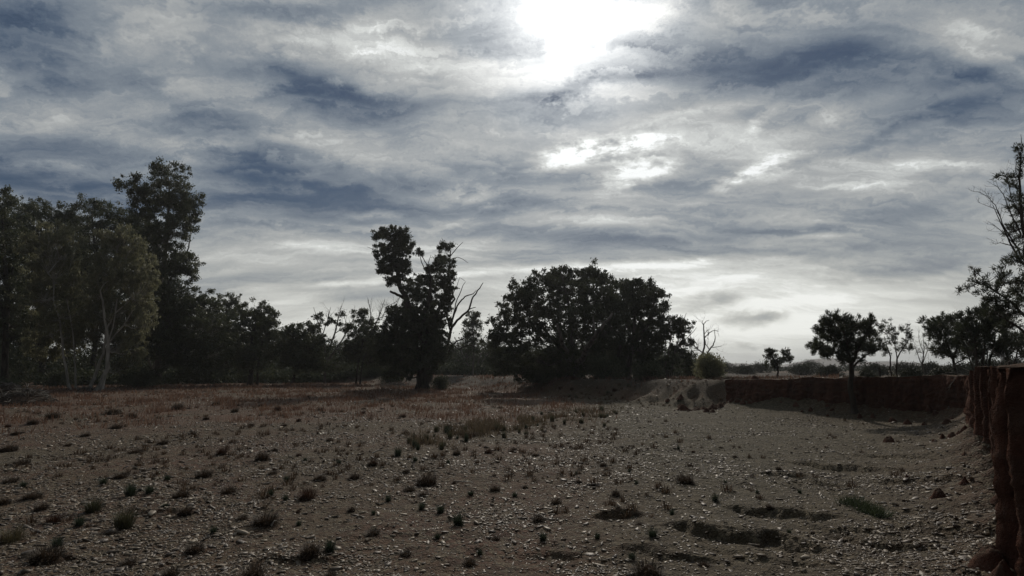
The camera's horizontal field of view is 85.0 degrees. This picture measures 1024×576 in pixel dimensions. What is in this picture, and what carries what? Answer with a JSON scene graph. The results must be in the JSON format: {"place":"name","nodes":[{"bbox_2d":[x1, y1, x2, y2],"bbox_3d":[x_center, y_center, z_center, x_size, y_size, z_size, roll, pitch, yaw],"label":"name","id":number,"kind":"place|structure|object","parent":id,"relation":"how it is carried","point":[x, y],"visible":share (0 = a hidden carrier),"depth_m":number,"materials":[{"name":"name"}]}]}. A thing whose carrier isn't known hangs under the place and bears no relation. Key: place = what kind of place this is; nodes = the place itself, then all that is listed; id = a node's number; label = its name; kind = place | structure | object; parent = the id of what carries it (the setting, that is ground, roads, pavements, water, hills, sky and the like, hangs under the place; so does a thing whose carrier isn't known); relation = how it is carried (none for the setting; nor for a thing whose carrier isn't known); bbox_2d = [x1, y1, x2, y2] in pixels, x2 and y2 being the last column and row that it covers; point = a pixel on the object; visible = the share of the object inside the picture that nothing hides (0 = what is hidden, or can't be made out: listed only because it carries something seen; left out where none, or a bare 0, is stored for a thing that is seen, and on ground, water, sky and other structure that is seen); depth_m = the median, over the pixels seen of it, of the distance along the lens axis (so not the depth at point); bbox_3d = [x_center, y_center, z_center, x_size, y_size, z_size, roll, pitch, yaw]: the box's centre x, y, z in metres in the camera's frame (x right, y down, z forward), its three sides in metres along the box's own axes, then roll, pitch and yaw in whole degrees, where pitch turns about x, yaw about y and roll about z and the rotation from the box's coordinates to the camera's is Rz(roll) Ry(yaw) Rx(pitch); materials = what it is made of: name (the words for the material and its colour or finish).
{"place":"outdoors","nodes":[
{"label":"outdoors","id":0,"kind":"place"},
{"bbox_2d":[0,358,1016,575],"bbox_3d":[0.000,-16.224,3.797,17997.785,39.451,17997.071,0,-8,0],"label":"ground","id":1,"kind":"structure","parent":0,"point":[714,392],"depth_m":14.38,"materials":[{"name":"soil"}]},
{"bbox_2d":[0,496,14,505],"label":"grass tussock","id":2,"kind":"object","parent":1,"relation":"on","point":[5,501],"depth_m":12.53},
{"bbox_2d":[0,476,21,483],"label":"grass tussock","id":3,"kind":"object","parent":1,"relation":"on","point":[11,480],"depth_m":14.79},
{"bbox_2d":[0,381,21,394],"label":"debris heap","id":4,"kind":"object","parent":1,"relation":"on","point":[5,387],"visible":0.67,"depth_m":56.69,"materials":[{"name":"brown wood"}]},
{"bbox_2d":[0,441,22,451],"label":"grass tussock","id":5,"kind":"object","parent":1,"relation":"on","point":[9,448],"depth_m":19.91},
{"bbox_2d":[0,520,31,545],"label":"grass tussock","id":6,"kind":"object","parent":1,"relation":"on","point":[14,536],"depth_m":9.82,"materials":[{"name":"plant"}]},
{"bbox_2d":[0,217,38,380],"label":"gum tree","id":7,"kind":"object","parent":1,"relation":"on","point":[16,313],"visible":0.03,"depth_m":115.36,"materials":[{"name":"green plant"}]},
{"bbox_2d":[9,455,33,465],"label":"grass tussock","id":8,"kind":"object","parent":1,"relation":"on","point":[22,461],"depth_m":17.30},
{"bbox_2d":[0,184,46,380],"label":"gum tree","id":9,"kind":"object","parent":1,"relation":"on","point":[9,271],"visible":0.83,"depth_m":82.27,"materials":[{"name":"green plant"}]},
{"bbox_2d":[0,382,59,405],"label":"debris heap","id":10,"kind":"object","parent":1,"relation":"on","point":[26,395],"visible":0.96,"depth_m":45.48,"materials":[{"name":"brown wood"}]},
{"bbox_2d":[17,489,47,500],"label":"grass tussock","id":11,"kind":"object","parent":1,"relation":"on","point":[31,496],"depth_m":13.02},
{"bbox_2d":[33,501,51,511],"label":"grass tussock","id":12,"kind":"object","parent":1,"relation":"on","point":[43,507],"depth_m":11.93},
{"bbox_2d":[20,540,71,565],"bbox_3d":[-7.372,4.169,8.831,0.719,0.325,0.715,5,-9,-30],"label":"grass tussock","id":13,"kind":"object","parent":1,"relation":"on","point":[44,556],"depth_m":8.77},
{"bbox_2d":[4,219,93,389],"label":"young gum","id":14,"kind":"object","parent":1,"relation":"on","point":[56,318],"visible":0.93,"depth_m":76.21,"materials":[{"name":"green plant"}]},
{"bbox_2d":[2,195,96,383],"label":"gum tree","id":15,"kind":"object","parent":1,"relation":"on","point":[33,208],"visible":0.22,"depth_m":100.12,"materials":[{"name":"green plant"}]},
{"bbox_2d":[42,411,63,418],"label":"grass tussock","id":16,"kind":"object","parent":1,"relation":"on","point":[54,415],"depth_m":33.12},
{"bbox_2d":[42,511,67,522],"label":"grass tussock","id":17,"kind":"object","parent":1,"relation":"on","point":[56,519],"depth_m":11.00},
{"bbox_2d":[47,534,64,547],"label":"grass tussock","id":18,"kind":"object","parent":1,"relation":"on","point":[58,540],"depth_m":9.39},
{"bbox_2d":[40,365,80,386],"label":"shrub","id":19,"kind":"object","parent":1,"relation":"on","point":[57,378],"visible":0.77,"depth_m":82.33,"materials":[{"name":"green plant"}]},
{"bbox_2d":[31,212,125,366],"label":"gum tree","id":20,"kind":"object","parent":1,"relation":"on","point":[87,341],"visible":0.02,"depth_m":121.68,"materials":[{"name":"green plant"}]},
{"bbox_2d":[72,516,85,526],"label":"grass tussock","id":21,"kind":"object","parent":1,"relation":"on","point":[78,522],"depth_m":10.77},
{"bbox_2d":[77,494,107,513],"bbox_3d":[-8.847,4.562,11.847,0.625,0.382,0.630,-3,-9,19],"label":"grass tussock","id":22,"kind":"object","parent":1,"relation":"on","point":[93,506],"depth_m":11.77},
{"bbox_2d":[53,192,140,372],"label":"gum tree","id":23,"kind":"object","parent":1,"relation":"on","point":[97,208],"visible":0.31,"depth_m":103.72,"materials":[{"name":"green plant"}]},
{"bbox_2d":[67,222,161,390],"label":"young gum","id":24,"kind":"object","parent":1,"relation":"on","point":[110,319],"visible":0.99,"depth_m":73.30,"materials":[{"name":"green plant"}]},
{"bbox_2d":[111,470,128,478],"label":"grass tussock","id":25,"kind":"object","parent":1,"relation":"on","point":[122,475],"depth_m":15.33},
{"bbox_2d":[105,506,144,529],"bbox_3d":[-7.482,4.393,10.770,0.757,0.441,0.747,0,-8,-2],"label":"grass tussock","id":26,"kind":"object","parent":1,"relation":"on","point":[124,521],"depth_m":10.70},
{"bbox_2d":[118,556,140,566],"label":"grass tussock","id":27,"kind":"object","parent":1,"relation":"on","point":[130,562],"depth_m":8.71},
{"bbox_2d":[119,482,141,496],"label":"grass tussock","id":28,"kind":"object","parent":1,"relation":"on","point":[129,491],"depth_m":13.11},
{"bbox_2d":[111,362,165,387],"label":"shrub","id":29,"kind":"object","parent":1,"relation":"on","point":[145,379],"visible":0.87,"depth_m":79.91,"materials":[{"name":"green plant"}]},
{"bbox_2d":[142,483,154,493],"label":"grass tussock","id":30,"kind":"object","parent":1,"relation":"on","point":[148,490],"depth_m":13.30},
{"bbox_2d":[119,212,180,365],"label":"gum tree","id":31,"kind":"object","parent":1,"relation":"on","point":[135,294],"visible":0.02,"depth_m":116.12,"materials":[{"name":"green plant"}]},
{"bbox_2d":[105,156,205,385],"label":"gum tree","id":32,"kind":"object","parent":1,"relation":"on","point":[183,204],"visible":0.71,"depth_m":87.17,"materials":[{"name":"green plant"}]},
{"bbox_2d":[158,565,181,575],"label":"grass tussock","id":33,"kind":"object","parent":1,"relation":"on","point":[170,572],"depth_m":8.29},
{"bbox_2d":[169,487,193,498],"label":"grass tussock","id":34,"kind":"object","parent":1,"relation":"on","point":[183,494],"depth_m":12.95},
{"bbox_2d":[177,504,196,514],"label":"grass tussock","id":35,"kind":"object","parent":1,"relation":"on","point":[186,511],"depth_m":11.66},
{"bbox_2d":[138,277,238,385],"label":"gum tree","id":36,"kind":"object","parent":1,"relation":"on","point":[203,351],"visible":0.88,"depth_m":84.32,"materials":[{"name":"green plant"}]},
{"bbox_2d":[182,540,207,554],"bbox_3d":[-5.323,4.343,9.383,0.473,0.211,0.446,6,-10,-35],"label":"grass tussock","id":37,"kind":"object","parent":1,"relation":"on","point":[192,550],"depth_m":9.33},
{"bbox_2d":[192,467,215,478],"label":"grass tussock","id":38,"kind":"object","parent":1,"relation":"on","point":[202,474],"depth_m":15.56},
{"bbox_2d":[213,447,228,455],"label":"grass tussock","id":39,"kind":"object","parent":1,"relation":"on","point":[221,451],"depth_m":19.39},
{"bbox_2d":[199,291,247,382],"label":"gum tree","id":40,"kind":"object","parent":1,"relation":"on","point":[230,312],"visible":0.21,"depth_m":104.83,"materials":[{"name":"green plant"}]},
{"bbox_2d":[216,481,237,494],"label":"grass tussock","id":41,"kind":"object","parent":1,"relation":"on","point":[224,490],"depth_m":13.47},
{"bbox_2d":[235,558,271,575],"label":"grass tussock","id":42,"kind":"object","parent":1,"relation":"on","point":[252,570],"depth_m":7.98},
{"bbox_2d":[230,297,285,384],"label":"gum tree","id":43,"kind":"object","parent":1,"relation":"on","point":[258,336],"visible":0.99,"depth_m":90.58,"materials":[{"name":"green plant"}]},
{"bbox_2d":[252,451,273,461],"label":"grass tussock","id":44,"kind":"object","parent":1,"relation":"on","point":[261,456],"depth_m":18.04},
{"bbox_2d":[249,508,287,527],"bbox_3d":[-4.829,4.481,10.970,0.746,0.367,0.791,-5,-10,31],"label":"grass tussock","id":45,"kind":"object","parent":1,"relation":"on","point":[265,522],"depth_m":10.89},
{"bbox_2d":[271,320,335,383],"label":"gum tree","id":46,"kind":"object","parent":1,"relation":"on","point":[296,336],"visible":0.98,"depth_m":93.21,"materials":[{"name":"green plant"}]},
{"bbox_2d":[293,485,318,501],"bbox_3d":[-4.760,4.762,12.968,0.651,0.355,0.690,-6,-10,37],"label":"grass tussock","id":47,"kind":"object","parent":1,"relation":"on","point":[306,495],"depth_m":12.92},
{"bbox_2d":[297,538,325,558],"bbox_3d":[-3.201,4.120,8.860,0.520,0.241,0.491,0,-8,1],"label":"grass tussock","id":48,"kind":"object","parent":1,"relation":"on","point":[311,552],"depth_m":8.81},
{"bbox_2d":[319,537,337,552],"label":"grass tussock","id":49,"kind":"object","parent":1,"relation":"on","point":[328,547],"depth_m":9.06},
{"bbox_2d":[311,297,360,383],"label":"bare tree","id":50,"kind":"object","parent":1,"relation":"on","point":[318,316],"visible":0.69,"depth_m":100.14,"materials":[{"name":"plant"}]},
{"bbox_2d":[0,327,697,385],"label":"thicket","id":51,"kind":"object","parent":1,"relation":"on","point":[27,367],"visible":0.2,"depth_m":103.86,"materials":[{"name":"green plant"}]},
{"bbox_2d":[336,296,399,383],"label":"gum tree","id":52,"kind":"object","parent":1,"relation":"on","point":[368,328],"visible":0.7,"depth_m":97.82,"materials":[{"name":"green plant"}]},
{"bbox_2d":[362,526,383,536],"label":"grass tussock","id":53,"kind":"object","parent":1,"relation":"on","point":[373,533],"depth_m":10.06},
{"bbox_2d":[378,372,402,383],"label":"shrub","id":54,"kind":"object","parent":1,"relation":"on","point":[387,380],"visible":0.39,"depth_m":95.73,"materials":[{"name":"green plant"}]},
{"bbox_2d":[377,379,412,387],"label":"debris heap","id":55,"kind":"object","parent":1,"relation":"on","point":[389,384],"visible":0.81,"depth_m":86.10,"materials":[{"name":"brown wood"}]},
{"bbox_2d":[0,373,838,438],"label":"dry grass","id":56,"kind":"structure","parent":1,"relation":"on","point":[127,402],"depth_m":49.94,"materials":[{"name":"plant"}]},
{"bbox_2d":[366,224,482,388],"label":"gum tree","id":57,"kind":"object","parent":1,"relation":"on","point":[424,329],"visible":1,"depth_m":79.11,"materials":[{"name":"green plant"}]},
{"bbox_2d":[411,471,440,486],"bbox_3d":[-2.240,4.999,14.709,0.829,0.404,0.882,0,-8,-3],"label":"grass tussock","id":58,"kind":"object","parent":1,"relation":"on","point":[426,481],"depth_m":14.57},
{"bbox_2d":[428,372,453,389],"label":"shrub","id":59,"kind":"object","parent":1,"relation":"on","point":[440,382],"visible":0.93,"depth_m":76.48,"materials":[{"name":"green plant"}]},
{"bbox_2d":[0,375,905,540],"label":"tufts","id":60,"kind":"object","parent":1,"relation":"on","point":[496,448],"visible":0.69,"depth_m":18.69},
{"bbox_2d":[438,347,471,362],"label":"background tree","id":61,"kind":"object","parent":1,"relation":"on","point":[452,350],"visible":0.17,"depth_m":133.68,"materials":[{"name":"green plant"}]},
{"bbox_2d":[448,511,466,525],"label":"grass tussock","id":62,"kind":"object","parent":1,"relation":"on","point":[458,520],"depth_m":10.68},
{"bbox_2d":[446,365,469,374],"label":"shrub","id":63,"kind":"object","parent":1,"relation":"on","point":[461,371],"visible":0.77,"depth_m":109.82,"materials":[{"name":"green plant"}]},
{"bbox_2d":[461,557,478,566],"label":"grass tussock","id":64,"kind":"object","parent":1,"relation":"on","point":[470,562],"depth_m":8.72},
{"bbox_2d":[447,333,494,373],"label":"tree","id":65,"kind":"object","parent":1,"relation":"on","point":[463,360],"visible":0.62,"depth_m":114.77,"materials":[{"name":"green plant"}]},
{"bbox_2d":[460,310,484,375],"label":"gum tree","id":66,"kind":"object","parent":1,"relation":"on","point":[472,322],"visible":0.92,"depth_m":107.95,"materials":[{"name":"green plant"}]},
{"bbox_2d":[475,341,506,363],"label":"background tree","id":67,"kind":"object","parent":1,"relation":"on","point":[485,344],"visible":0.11,"depth_m":129.67,"materials":[{"name":"green plant"}]},
{"bbox_2d":[47,362,946,371],"bbox_3d":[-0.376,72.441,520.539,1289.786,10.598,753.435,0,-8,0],"label":"distant scrub","id":68,"kind":"object","parent":1,"relation":"on","point":[843,368],"visible":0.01,"depth_m":218.70,"materials":[{"name":"green plant"}]},
{"bbox_2d":[0,375,1014,575],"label":"loose stones","id":69,"kind":"object","parent":1,"relation":"on","point":[224,569],"visible":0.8,"depth_m":12.35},
{"bbox_2d":[406,399,623,448],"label":"edge grass","id":70,"kind":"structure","parent":1,"relation":"on","point":[476,427],"depth_m":28.55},
{"bbox_2d":[522,364,556,382],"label":"shrub","id":71,"kind":"object","parent":1,"relation":"on","point":[544,377],"visible":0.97,"depth_m":68.50,"materials":[{"name":"green plant"}]},
{"bbox_2d":[531,512,547,522],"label":"grass tussock","id":72,"kind":"object","parent":1,"relation":"on","point":[538,518],"depth_m":11.02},
{"bbox_2d":[479,258,632,384],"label":"gum tree","id":73,"kind":"object","parent":1,"relation":"on","point":[597,308],"visible":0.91,"depth_m":68.93,"materials":[{"name":"green plant"}]},
{"bbox_2d":[601,276,673,378],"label":"gum tree","id":74,"kind":"object","parent":1,"relation":"on","point":[646,331],"visible":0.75,"depth_m":72.87,"materials":[{"name":"green plant"}]},
{"bbox_2d":[625,553,668,575],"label":"grass tussock","id":75,"kind":"object","parent":1,"relation":"on","point":[650,569],"depth_m":8.07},
{"bbox_2d":[631,358,665,378],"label":"shrub","id":76,"kind":"object","parent":1,"relation":"on","point":[644,370],"visible":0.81,"depth_m":58.81,"materials":[{"name":"green plant"}]},
{"bbox_2d":[646,526,659,537],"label":"grass tussock","id":77,"kind":"object","parent":1,"relation":"on","point":[651,533],"depth_m":9.66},
{"bbox_2d":[655,314,696,377],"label":"gum tree","id":78,"kind":"object","parent":1,"relation":"on","point":[675,324],"visible":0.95,"depth_m":69.24,"materials":[{"name":"green plant"}]},
{"bbox_2d":[673,472,699,484],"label":"grass tussock","id":79,"kind":"object","parent":1,"relation":"on","point":[685,479],"depth_m":14.56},
{"bbox_2d":[680,313,724,377],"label":"dead tree","id":80,"kind":"object","parent":1,"relation":"on","point":[697,347],"visible":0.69,"depth_m":65.69,"materials":[{"name":"wood"}]},
{"bbox_2d":[690,351,728,378],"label":"shrub","id":81,"kind":"object","parent":1,"relation":"on","point":[707,365],"visible":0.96,"depth_m":49.07,"materials":[{"name":"green plant"}]},
{"bbox_2d":[722,361,737,372],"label":"shrub","id":82,"kind":"object","parent":1,"relation":"on","point":[729,369],"visible":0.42,"depth_m":147.53,"materials":[{"name":"green plant"}]},
{"bbox_2d":[729,361,757,374],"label":"shrub","id":83,"kind":"object","parent":1,"relation":"on","point":[746,369],"visible":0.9,"depth_m":127.76,"materials":[{"name":"green plant"}]},
{"bbox_2d":[749,360,771,372],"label":"shrub","id":84,"kind":"object","parent":1,"relation":"on","point":[762,368],"visible":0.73,"depth_m":157.34,"materials":[{"name":"green plant"}]},
{"bbox_2d":[762,347,794,376],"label":"tree","id":85,"kind":"object","parent":1,"relation":"on","point":[772,355],"visible":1,"depth_m":57.31,"materials":[{"name":"green plant"}]},
{"bbox_2d":[785,362,814,374],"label":"shrub","id":86,"kind":"object","parent":1,"relation":"on","point":[805,369],"visible":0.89,"depth_m":117.92,"materials":[{"name":"green plant"}]},
{"bbox_2d":[798,359,822,372],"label":"shrub","id":87,"kind":"object","parent":1,"relation":"on","point":[815,366],"visible":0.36,"depth_m":147.79,"materials":[{"name":"green plant"}]},
{"bbox_2d":[815,362,845,376],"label":"shrub","id":88,"kind":"object","parent":1,"relation":"on","point":[829,369],"visible":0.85,"depth_m":88.21,"materials":[{"name":"green plant"}]},
{"bbox_2d":[804,309,888,413],"bbox_3d":[19.297,4.225,32.108,6.318,5.985,3.010,2,-8,-15],"label":"tree","id":89,"kind":"object","parent":1,"relation":"on","point":[841,330],"visible":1,"depth_m":31.76,"materials":[{"name":"green plant"}]},
{"bbox_2d":[832,492,896,518],"bbox_3d":[6.966,4.277,11.008,0.824,0.312,2.029,0,-8,0],"label":"grass patch","id":90,"kind":"object","parent":1,"relation":"on","point":[865,507],"visible":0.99,"depth_m":10.81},
{"bbox_2d":[857,367,878,376],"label":"shrub","id":91,"kind":"object","parent":1,"relation":"on","point":[865,372],"visible":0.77,"depth_m":39.23,"materials":[{"name":"green plant"}]},
{"bbox_2d":[862,362,889,375],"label":"shrub","id":92,"kind":"object","parent":1,"relation":"on","point":[884,370],"visible":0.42,"depth_m":93.16,"materials":[{"name":"green plant"}]},
{"bbox_2d":[876,318,914,376],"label":"tree","id":93,"kind":"object","parent":1,"relation":"on","point":[894,338],"visible":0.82,"depth_m":43.66,"materials":[{"name":"green plant"}]},
{"bbox_2d":[891,360,919,374],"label":"shrub","id":94,"kind":"object","parent":1,"relation":"on","point":[901,365],"visible":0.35,"depth_m":108.49,"materials":[{"name":"green plant"}]},
{"bbox_2d":[896,367,923,376],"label":"shrub","id":95,"kind":"object","parent":1,"relation":"on","point":[907,372],"visible":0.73,"depth_m":37.30,"materials":[{"name":"green plant"}]},
{"bbox_2d":[908,330,930,375],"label":"tree","id":96,"kind":"object","parent":1,"relation":"on","point":[923,358],"visible":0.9,"depth_m":41.73,"materials":[{"name":"green plant"}]},
{"bbox_2d":[913,361,948,374],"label":"shrub","id":97,"kind":"object","parent":1,"relation":"on","point":[928,366],"visible":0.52,"depth_m":98.57,"materials":[{"name":"green plant"}]},
{"bbox_2d":[929,488,946,498],"bbox_3d":[8.502,4.094,11.120,0.342,0.233,0.341,4,-9,-28],"label":"earth clod","id":98,"kind":"object","parent":1,"relation":"on","point":[938,493],"visible":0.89,"depth_m":11.07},
{"bbox_2d":[916,310,968,374],"bbox_3d":[28.307,3.582,35.974,4.686,4.436,2.927,4,-9,-24],"label":"tree","id":99,"kind":"object","parent":1,"relation":"on","point":[947,345],"visible":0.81,"depth_m":35.42,"materials":[{"name":"green plant"}]},
{"bbox_2d":[928,365,961,374],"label":"shrub","id":100,"kind":"object","parent":1,"relation":"on","point":[937,370],"visible":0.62,"depth_m":33.38,"materials":[{"name":"green plant"}]},
{"bbox_2d":[945,361,968,374],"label":"shrub","id":101,"kind":"object","parent":1,"relation":"on","point":[960,364],"visible":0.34,"depth_m":88.63,"materials":[{"name":"green plant"}]},
{"bbox_2d":[961,357,999,374],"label":"shrub","id":102,"kind":"object","parent":1,"relation":"on","point":[974,365],"visible":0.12,"depth_m":79.62,"materials":[{"name":"green plant"}]},
{"bbox_2d":[942,333,1022,391],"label":"fallen branch","id":103,"kind":"object","parent":1,"relation":"on","point":[980,363],"visible":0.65,"depth_m":27.08,"materials":[{"name":"brown wood"}]},
{"bbox_2d":[950,301,1016,369],"bbox_3d":[26.121,2.772,31.006,4.265,4.456,2.749,8,-11,-43],"label":"tree","id":104,"kind":"object","parent":1,"relation":"on","point":[973,338],"visible":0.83,"depth_m":30.63,"materials":[{"name":"green plant"}]},
{"bbox_2d":[968,547,1009,571],"bbox_3d":[6.198,3.503,7.243,0.436,0.277,0.478,4,-9,-26],"label":"earth clod","id":105,"kind":"object","parent":1,"relation":"on","point":[989,559],"visible":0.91,"depth_m":7.17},
{"bbox_2d":[988,560,1013,575],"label":"earth clod","id":106,"kind":"object","parent":1,"relation":"on","point":[1002,568],"visible":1,"depth_m":6.71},
{"bbox_2d":[991,356,1023,365],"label":"shrub","id":107,"kind":"object","parent":1,"relation":"on","point":[1011,361],"visible":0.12,"depth_m":74.37,"materials":[{"name":"green plant"}]},
{"bbox_2d":[996,328,1023,364],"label":"tree","id":108,"kind":"object","parent":1,"relation":"on","point":[1018,344],"visible":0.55,"depth_m":32.95,"materials":[{"name":"green plant"}]},
{"bbox_2d":[0,0,1023,365],"label":"sky","id":109,"kind":"structure","parent":0,"point":[772,166],"materials":[{"name":"grey"}]},
{"bbox_2d":[725,363,1023,575],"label":"creek bank","id":110,"kind":"structure","parent":0,"point":[989,400],"depth_m":16.85,"materials":[{"name":"soil"}]},
{"bbox_2d":[955,137,1023,335],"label":"airy tree","id":111,"kind":"object","parent":110,"relation":"on","point":[1009,303],"visible":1,"depth_m":24.34,"materials":[{"name":"green plant"}]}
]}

